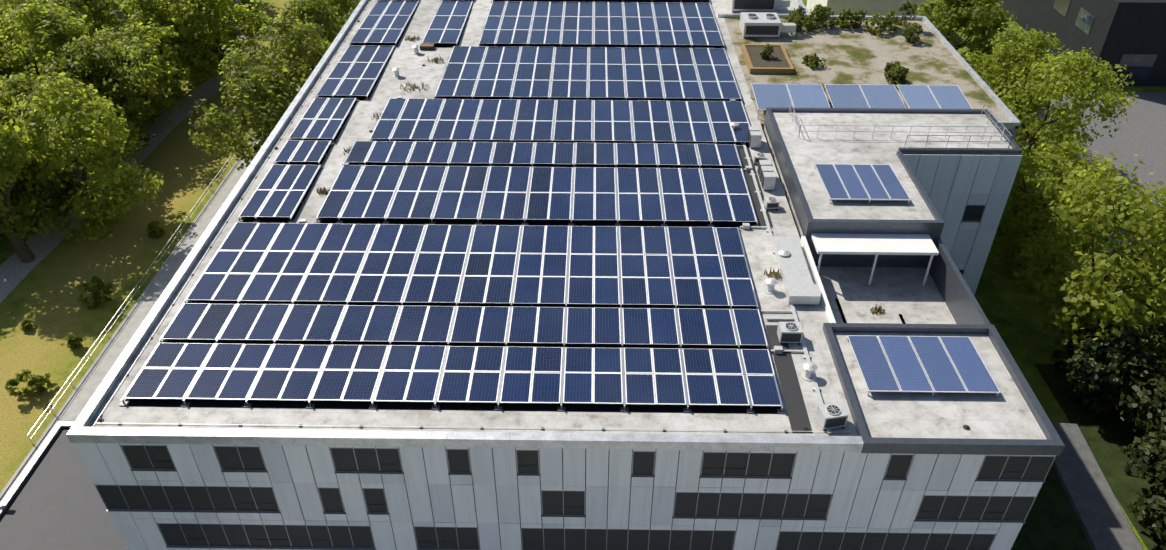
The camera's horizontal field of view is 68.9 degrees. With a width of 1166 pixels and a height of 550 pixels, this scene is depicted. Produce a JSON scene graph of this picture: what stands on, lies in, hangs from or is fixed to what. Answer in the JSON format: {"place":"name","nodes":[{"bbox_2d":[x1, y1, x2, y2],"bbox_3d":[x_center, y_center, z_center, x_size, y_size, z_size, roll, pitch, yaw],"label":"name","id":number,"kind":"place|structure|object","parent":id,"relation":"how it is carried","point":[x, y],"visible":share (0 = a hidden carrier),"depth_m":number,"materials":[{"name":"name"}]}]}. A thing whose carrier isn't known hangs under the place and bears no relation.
{"place":"outdoors","nodes":[
{"label":"outdoors","id":0,"kind":"place"},
{"bbox_2d":[0,421,127,549],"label":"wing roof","id":1,"kind":"structure","parent":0,"point":[52,500],"depth_m":54.54,"materials":[{"name":"concrete"}]},
{"bbox_2d":[0,0,245,302],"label":"gravel path","id":2,"kind":"structure","parent":0,"point":[15,270],"depth_m":96.94,"materials":[{"name":"grey gravel"}]},
{"bbox_2d":[0,68,311,502],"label":"walkway","id":3,"kind":"structure","parent":0,"point":[84,393],"depth_m":74.98,"materials":[{"name":"concrete"}]},
{"bbox_2d":[0,0,1165,549],"bbox_3d":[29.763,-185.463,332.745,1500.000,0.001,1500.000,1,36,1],"label":"ground","id":4,"kind":"structure","parent":0,"point":[44,294],"depth_m":77.61,"materials":[{"name":"green plant"}]},
{"bbox_2d":[0,8,45,78],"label":"tree","id":5,"kind":"object","parent":4,"relation":"on","point":[5,31],"visible":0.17,"depth_m":98.83,"materials":[{"name":"green plant"}]},
{"bbox_2d":[0,0,52,57],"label":"tree","id":6,"kind":"object","parent":4,"relation":"on","point":[16,4],"visible":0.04,"depth_m":102.78,"materials":[{"name":"green plant"}]},
{"bbox_2d":[20,319,32,331],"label":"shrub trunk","id":7,"kind":"object","parent":4,"relation":"on","point":[26,325],"visible":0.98,"depth_m":72.46,"materials":[{"name":"green plant"}]},
{"bbox_2d":[0,120,54,262],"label":"tree","id":8,"kind":"object","parent":4,"relation":"on","point":[11,145],"visible":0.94,"depth_m":77.51,"materials":[{"name":"green plant"}]},
{"bbox_2d":[4,369,50,397],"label":"bush","id":9,"kind":"object","parent":4,"relation":"on","point":[37,389],"visible":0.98,"depth_m":65.75,"materials":[{"name":"green plant"}]},
{"bbox_2d":[0,74,69,175],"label":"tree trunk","id":10,"kind":"object","parent":4,"relation":"on","point":[2,86],"visible":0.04,"depth_m":86.90,"materials":[{"name":"green plant"}]},
{"bbox_2d":[0,104,82,223],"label":"tree","id":11,"kind":"object","parent":4,"relation":"on","point":[7,113],"visible":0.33,"depth_m":82.20,"materials":[{"name":"green plant"}]},
{"bbox_2d":[9,18,102,84],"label":"tree","id":12,"kind":"object","parent":4,"relation":"on","point":[28,48],"visible":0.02,"depth_m":99.60,"materials":[{"name":"green plant"}]},
{"bbox_2d":[17,1,103,25],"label":"tree","id":13,"kind":"object","parent":4,"relation":"on","point":[80,13],"depth_m":120.88,"materials":[{"name":"green plant"}]},
{"bbox_2d":[0,0,132,95],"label":"tree","id":14,"kind":"object","parent":4,"relation":"on","point":[39,21],"visible":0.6,"depth_m":94.15,"materials":[{"name":"green plant"}]},
{"bbox_2d":[0,66,145,178],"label":"tree","id":15,"kind":"object","parent":4,"relation":"on","point":[17,85],"visible":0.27,"depth_m":85.82,"materials":[{"name":"green plant"}]},
{"bbox_2d":[65,332,82,348],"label":"bush","id":16,"kind":"object","parent":4,"relation":"on","point":[73,341],"visible":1,"depth_m":70.46,"materials":[{"name":"green plant"}]},
{"bbox_2d":[20,0,135,86],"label":"tree","id":17,"kind":"object","parent":4,"relation":"on","point":[94,7],"visible":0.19,"depth_m":103.58,"materials":[{"name":"green plant"}]},
{"bbox_2d":[4,69,163,242],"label":"tree","id":18,"kind":"object","parent":4,"relation":"on","point":[80,119],"visible":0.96,"depth_m":79.24,"materials":[{"name":"green plant"}]},
{"bbox_2d":[77,281,114,309],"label":"bush","id":19,"kind":"object","parent":4,"relation":"on","point":[98,295],"visible":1,"depth_m":75.03,"materials":[{"name":"green plant"}]},
{"bbox_2d":[90,276,102,287],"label":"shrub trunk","id":20,"kind":"object","parent":4,"relation":"on","point":[95,279],"visible":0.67,"depth_m":77.26,"materials":[{"name":"green plant"}]},
{"bbox_2d":[42,28,170,153],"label":"tree","id":21,"kind":"object","parent":4,"relation":"on","point":[84,55],"visible":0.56,"depth_m":92.75,"materials":[{"name":"green plant"}]},
{"bbox_2d":[84,0,128,18],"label":"tree","id":22,"kind":"object","parent":4,"relation":"on","point":[122,17],"depth_m":134.01,"materials":[{"name":"plant"}]},
{"bbox_2d":[89,22,189,125],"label":"tree","id":23,"kind":"object","parent":4,"relation":"on","point":[142,42],"visible":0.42,"depth_m":99.43,"materials":[{"name":"green plant"}]},
{"bbox_2d":[119,2,161,21],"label":"tree","id":24,"kind":"object","parent":4,"relation":"on","point":[124,11],"depth_m":119.25,"materials":[{"name":"green plant"}]},
{"bbox_2d":[0,83,293,498],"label":"path kerb","id":25,"kind":"structure","parent":4,"relation":"on","point":[30,453],"depth_m":70.97,"materials":[{"name":"concrete"}]},
{"bbox_2d":[146,220,165,238],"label":"bush","id":26,"kind":"object","parent":4,"relation":"on","point":[153,232],"visible":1,"depth_m":83.92,"materials":[{"name":"green plant"}]},
{"bbox_2d":[27,68,294,444],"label":"fence","id":27,"kind":"object","parent":4,"relation":"on","point":[126,305],"visible":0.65,"depth_m":74.06,"materials":[{"name":"silver metal"}]},
{"bbox_2d":[116,0,216,97],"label":"tree","id":28,"kind":"object","parent":4,"relation":"on","point":[140,10],"visible":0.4,"depth_m":104.89,"materials":[{"name":"green plant"}]},
{"bbox_2d":[135,3,236,76],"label":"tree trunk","id":29,"kind":"object","parent":4,"relation":"on","point":[190,42],"visible":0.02,"depth_m":110.77,"materials":[{"name":"green plant"}]},
{"bbox_2d":[164,0,241,41],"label":"tree","id":30,"kind":"object","parent":4,"relation":"on","point":[229,17],"visible":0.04,"depth_m":120.85,"materials":[{"name":"green plant"}]},
{"bbox_2d":[157,0,270,86],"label":"tree","id":31,"kind":"object","parent":4,"relation":"on","point":[201,12],"visible":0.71,"depth_m":106.66,"materials":[{"name":"green plant"}]},
{"bbox_2d":[188,65,296,170],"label":"tree","id":32,"kind":"object","parent":4,"relation":"on","point":[276,103],"visible":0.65,"depth_m":86.23,"materials":[{"name":"green plant"}]},
{"bbox_2d":[215,13,330,128],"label":"tree","id":33,"kind":"object","parent":4,"relation":"on","point":[292,46],"visible":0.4,"depth_m":92.05,"materials":[{"name":"green plant"}]},
{"bbox_2d":[268,0,346,90],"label":"tree","id":34,"kind":"object","parent":4,"relation":"on","point":[319,12],"visible":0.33,"depth_m":101.84,"materials":[{"name":"green plant"}]},
{"bbox_2d":[279,0,356,37],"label":"tree","id":35,"kind":"object","parent":4,"relation":"on","point":[323,3],"visible":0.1,"depth_m":118.94,"materials":[{"name":"green plant"}]},
{"bbox_2d":[324,0,360,36],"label":"tree","id":36,"kind":"object","parent":4,"relation":"on","point":[342,6],"visible":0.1,"depth_m":111.08,"materials":[{"name":"green plant"}]},
{"bbox_2d":[87,0,1046,438],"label":"building roof","id":37,"kind":"structure","parent":4,"relation":"on","point":[859,56],"depth_m":52.24,"materials":[{"name":"grey concrete"}]},
{"bbox_2d":[392,67,401,77],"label":"vent cowl","id":38,"kind":"object","parent":37,"relation":"on","point":[396,72],"visible":1,"depth_m":76.52,"materials":[{"name":"metal"}]},
{"bbox_2d":[412,45,420,54],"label":"vent cowl","id":39,"kind":"object","parent":37,"relation":"on","point":[416,51],"visible":1,"depth_m":80.97,"materials":[{"name":"metal"}]},
{"bbox_2d":[420,43,434,49],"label":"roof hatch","id":40,"kind":"object","parent":37,"relation":"on","point":[426,46],"visible":0.96,"depth_m":81.86,"materials":[{"name":"brown"}]},
{"bbox_2d":[119,0,785,413],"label":"solar panels","id":41,"kind":"object","parent":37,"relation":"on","point":[290,372],"visible":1,"depth_m":54.76,"materials":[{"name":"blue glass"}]},
{"bbox_2d":[66,0,862,451],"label":"parapet","id":42,"kind":"structure","parent":37,"relation":"on","point":[80,432],"depth_m":41.31,"materials":[{"name":"grey concrete"}]},
{"bbox_2d":[93,0,969,432],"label":"roof services","id":43,"kind":"object","parent":37,"relation":"on","point":[799,284],"visible":0.94,"depth_m":50.13,"materials":[{"name":"metal"}]},
{"bbox_2d":[316,35,885,315],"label":"roof weeds","id":44,"kind":"object","parent":37,"relation":"on","point":[876,310],"visible":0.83,"depth_m":60.66,"materials":[{"name":"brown plant"}]},
{"bbox_2d":[730,122,738,128],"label":"vent cowl","id":45,"kind":"object","parent":37,"relation":"on","point":[734,125],"visible":0.58,"depth_m":67.65,"materials":[{"name":"metal"}]},
{"bbox_2d":[728,0,790,12],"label":"air handler","id":46,"kind":"object","parent":37,"relation":"on","point":[755,5],"visible":0.96,"depth_m":90.26,"materials":[{"name":"metal"}]},
{"bbox_2d":[753,153,767,164],"bbox_3d":[13.341,-8.734,63.784,1.015,0.735,0.800,4,36,5],"label":"condenser","id":47,"kind":"object","parent":37,"relation":"on","point":[758,157],"visible":0.81,"depth_m":63.49,"materials":[{"name":"metal"}]},
{"bbox_2d":[741,44,793,73],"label":"planter","id":48,"kind":"object","parent":37,"relation":"on","point":[778,61],"visible":0.98,"depth_m":78.99,"materials":[{"name":"brown wood"}]},
{"bbox_2d":[759,44,773,57],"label":"shrub","id":49,"kind":"object","parent":48,"relation":"on","point":[765,53],"visible":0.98,"depth_m":79.00,"materials":[{"name":"green plant"}]},
{"bbox_2d":[739,12,795,38],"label":"air handler","id":50,"kind":"object","parent":37,"relation":"on","point":[760,24],"visible":1,"depth_m":84.33,"materials":[{"name":"metal"}]},
{"bbox_2d":[763,278,777,294],"bbox_3d":[11.265,0.606,50.957,0.772,0.820,0.792,1,36,1],"label":"vent cowl","id":51,"kind":"object","parent":37,"relation":"on","point":[769,288],"visible":1,"depth_m":50.85,"materials":[{"name":"metal"}]},
{"bbox_2d":[763,197,779,210],"bbox_3d":[13.053,-4.961,58.633,1.015,0.735,0.800,-3,36,-4],"label":"condenser","id":52,"kind":"object","parent":37,"relation":"on","point":[771,202],"visible":0.98,"depth_m":58.37,"materials":[{"name":"metal"}]},
{"bbox_2d":[779,249,790,255],"bbox_3d":[12.606,-1.154,53.364,0.772,0.820,0.792,1,36,1],"label":"vent cowl","id":53,"kind":"object","parent":37,"relation":"on","point":[783,252],"visible":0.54,"depth_m":53.07,"materials":[{"name":"metal"}]},
{"bbox_2d":[740,142,831,433],"bbox_3d":[11.582,-2.030,55.096,1.900,0.180,33.200,1,36,1],"label":"cable tray","id":54,"kind":"object","parent":37,"relation":"on","point":[807,357],"visible":0.6,"depth_m":49.23,"materials":[{"name":"metal"}]},
{"bbox_2d":[777,322,802,344],"bbox_3d":[11.561,3.202,47.275,1.315,0.985,1.000,1,36,1],"label":"condenser","id":55,"kind":"object","parent":37,"relation":"on","point":[789,332],"visible":1,"depth_m":46.93,"materials":[{"name":"metal"}]},
{"bbox_2d":[784,10,803,32],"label":"shrub","id":56,"kind":"object","parent":37,"relation":"on","point":[798,22],"visible":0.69,"depth_m":84.99,"materials":[{"name":"green plant"}]},
{"bbox_2d":[787,5,807,30],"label":"shrub","id":57,"kind":"object","parent":37,"relation":"on","point":[800,11],"visible":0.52,"depth_m":85.82,"materials":[{"name":"green plant"}]},
{"bbox_2d":[801,362,817,380],"bbox_3d":[11.962,5.046,44.899,0.772,0.820,0.792,1,36,1],"label":"vent cowl","id":58,"kind":"object","parent":37,"relation":"on","point":[810,369],"visible":0.9,"depth_m":44.78,"materials":[{"name":"metal"}]},
{"bbox_2d":[801,53,826,67],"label":"shrub","id":59,"kind":"object","parent":37,"relation":"on","point":[814,58],"visible":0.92,"depth_m":78.49,"materials":[{"name":"green plant"}]},
{"bbox_2d":[803,4,828,30],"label":"shrub","id":60,"kind":"object","parent":37,"relation":"on","point":[811,25],"visible":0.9,"depth_m":85.77,"materials":[{"name":"green plant"}]},
{"bbox_2d":[806,5,837,29],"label":"shrub","id":61,"kind":"object","parent":37,"relation":"on","point":[832,24],"visible":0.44,"depth_m":86.66,"materials":[{"name":"green plant"}]},
{"bbox_2d":[815,402,847,430],"bbox_3d":[12.372,6.986,42.113,1.315,0.985,1.000,-6,37,-9],"label":"condenser","id":62,"kind":"object","parent":37,"relation":"on","point":[833,415],"visible":1,"depth_m":41.80,"materials":[{"name":"metal"}]},
{"bbox_2d":[835,7,853,27],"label":"shrub","id":63,"kind":"object","parent":37,"relation":"on","point":[841,20],"visible":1,"depth_m":86.35,"materials":[{"name":"green plant"}]},
{"bbox_2d":[850,9,867,27],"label":"shrub","id":64,"kind":"object","parent":37,"relation":"on","point":[858,18],"visible":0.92,"depth_m":86.50,"materials":[{"name":"green plant"}]},
{"bbox_2d":[750,85,998,396],"bbox_3d":[22.892,-5.040,58.090,17.600,1.550,36.380,1,36,1],"label":"solar panel mount","id":65,"kind":"object","parent":37,"relation":"on","point":[932,394],"visible":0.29,"depth_m":56.86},
{"bbox_2d":[751,84,1000,392],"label":"solar panels","id":66,"kind":"object","parent":65,"relation":"on","point":[938,368],"visible":0.83,"depth_m":56.99,"materials":[{"name":"blue glass"}]},
{"bbox_2d":[811,233,938,284],"bbox_3d":[18.623,-0.990,55.167,7.600,2.650,2.080,1,36,1],"label":"canopy","id":67,"kind":"object","parent":37,"relation":"on","point":[876,245],"visible":0.92,"depth_m":54.24,"materials":[{"name":"white metal"}]},
{"bbox_2d":[865,12,886,36],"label":"shrub","id":68,"kind":"object","parent":37,"relation":"on","point":[878,28],"visible":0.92,"depth_m":85.30,"materials":[{"name":"green plant"}]},
{"bbox_2d":[875,8,902,31],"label":"shrub","id":69,"kind":"object","parent":37,"relation":"on","point":[891,15],"visible":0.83,"depth_m":85.78,"materials":[{"name":"green plant"}]},
{"bbox_2d":[884,60,899,82],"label":"shrub","id":70,"kind":"object","parent":37,"relation":"on","point":[892,64],"visible":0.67,"depth_m":75.78,"materials":[{"name":"green plant"}]},
{"bbox_2d":[801,236,990,324],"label":"terrace walls","id":71,"kind":"structure","parent":37,"relation":"on","point":[960,300],"depth_m":52.35,"materials":[{"name":"white paint"}]},
{"bbox_2d":[886,66,907,88],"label":"shrub","id":72,"kind":"object","parent":37,"relation":"on","point":[897,71],"visible":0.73,"depth_m":74.65,"materials":[{"name":"green plant"}]},
{"bbox_2d":[896,65,908,83],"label":"shrub","id":73,"kind":"object","parent":37,"relation":"on","point":[906,70],"visible":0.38,"depth_m":74.81,"materials":[{"name":"green plant"}]},
{"bbox_2d":[899,0,918,27],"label":"shrub","id":74,"kind":"object","parent":37,"relation":"on","point":[906,5],"visible":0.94,"depth_m":85.79,"materials":[{"name":"green plant"}]},
{"bbox_2d":[902,22,923,43],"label":"shrub","id":75,"kind":"object","parent":37,"relation":"on","point":[908,35],"visible":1,"depth_m":83.21,"materials":[{"name":"green plant"}]},
{"bbox_2d":[814,15,1020,128],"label":"terrace parapet","id":76,"kind":"structure","parent":37,"relation":"on","point":[1013,122],"depth_m":77.34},
{"bbox_2d":[822,323,1064,455],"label":"block parapet","id":77,"kind":"structure","parent":37,"relation":"on","point":[1052,444],"depth_m":42.16,"materials":[{"name":"concrete"}]},
{"bbox_2d":[95,443,1055,549],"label":"facade frames","id":78,"kind":"structure","parent":4,"relation":"on","point":[687,505],"depth_m":44.12,"materials":[{"name":"grey metal"}]},
{"bbox_2d":[74,443,1054,549],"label":"facade cladding","id":79,"kind":"structure","parent":78,"relation":"attached to","point":[106,463],"depth_m":43.19,"materials":[{"name":"grey metal"}]},
{"bbox_2d":[763,112,1020,238],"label":"penthouse roof","id":80,"kind":"structure","parent":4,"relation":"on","point":[808,149],"depth_m":63.87,"materials":[{"name":"grey concrete"}]},
{"bbox_2d":[764,107,1021,267],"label":"roof parapet","id":81,"kind":"structure","parent":80,"relation":"attached to","point":[809,225],"depth_m":56.70,"materials":[{"name":"grey concrete"}]},
{"bbox_2d":[789,102,1012,147],"bbox_3d":[24.078,-11.564,65.378,15.340,1.065,5.640,1,36,1],"label":"roof railing","id":82,"kind":"object","parent":80,"relation":"on","point":[873,131],"visible":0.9,"depth_m":64.08,"materials":[{"name":"silver metal"}]},
{"bbox_2d":[909,0,1016,75],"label":"tree","id":83,"kind":"object","parent":4,"relation":"on","point":[984,17],"visible":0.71,"depth_m":105.34,"materials":[{"name":"green plant"}]},
{"bbox_2d":[962,22,1061,121],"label":"tree","id":84,"kind":"object","parent":4,"relation":"on","point":[1012,54],"visible":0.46,"depth_m":93.95,"materials":[{"name":"green plant"}]},
{"bbox_2d":[990,140,1134,265],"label":"tree","id":85,"kind":"object","parent":4,"relation":"on","point":[1013,225],"visible":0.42,"depth_m":74.51,"materials":[{"name":"green plant"}]},
{"bbox_2d":[993,45,1138,191],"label":"tree","id":86,"kind":"object","parent":4,"relation":"on","point":[1075,68],"visible":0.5,"depth_m":83.24,"materials":[{"name":"green plant"}]},
{"bbox_2d":[997,0,1165,85],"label":"dark hall","id":87,"kind":"structure","parent":4,"relation":"on","point":[1131,34],"depth_m":112.77,"materials":[{"name":"grey glass"}]},
{"bbox_2d":[1014,152,1165,388],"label":"tree","id":88,"kind":"object","parent":4,"relation":"on","point":[1089,210],"visible":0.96,"depth_m":63.42,"materials":[{"name":"green plant"}]},
{"bbox_2d":[1051,318,1156,420],"bbox_3d":[38.875,6.998,63.573,6.703,8.162,6.078,1,36,1],"label":"bush","id":89,"kind":"object","parent":4,"relation":"on","point":[1092,382],"visible":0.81,"depth_m":61.93,"materials":[{"name":"green plant"}]},
{"bbox_2d":[1107,314,1165,437],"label":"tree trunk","id":90,"kind":"object","parent":4,"relation":"on","point":[1153,410],"visible":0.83,"depth_m":60.49,"materials":[{"name":"green plant"}]},
{"bbox_2d":[1120,432,1165,549],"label":"shrub","id":91,"kind":"object","parent":4,"relation":"on","point":[1148,454],"visible":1,"depth_m":54.64,"materials":[{"name":"green plant"}]},
{"bbox_2d":[1147,211,1165,273],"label":"tree","id":92,"kind":"object","parent":4,"relation":"on","point":[1161,248],"visible":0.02,"depth_m":71.93,"materials":[{"name":"green plant"}]},
{"bbox_2d":[806,0,933,15],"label":"white building","id":93,"kind":"structure","parent":0,"point":[872,7],"depth_m":126.70,"materials":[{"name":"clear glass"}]},
{"bbox_2d":[903,154,1022,294],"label":"wall","id":94,"kind":"structure","parent":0,"point":[993,181],"depth_m":64.56,"materials":[{"name":"grey metal"}]},
{"bbox_2d":[902,153,1021,275],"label":"wall panel seams","id":95,"kind":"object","parent":94,"relation":"attached to","point":[972,213],"depth_m":65.38,"materials":[{"name":"grey metal"}]},
{"bbox_2d":[1011,364,1165,549],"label":"undergrowth ground","id":96,"kind":"structure","parent":0,"point":[1052,522],"depth_m":59.66,"materials":[{"name":"green plant"}]},
{"bbox_2d":[1034,92,1165,253],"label":"yard road","id":97,"kind":"structure","parent":0,"point":[1141,134],"depth_m":102.10,"materials":[{"name":"grey asphalt"}]},
{"label":"forecourt paving","id":98,"kind":"structure","parent":0,"visible":0},
{"bbox_2d":[1051,422,1142,549],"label":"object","id":99,"kind":"structure","parent":98,"relation":"on","point":[1100,514],"depth_m":58.26,"materials":[{"name":"concrete"}]}
]}

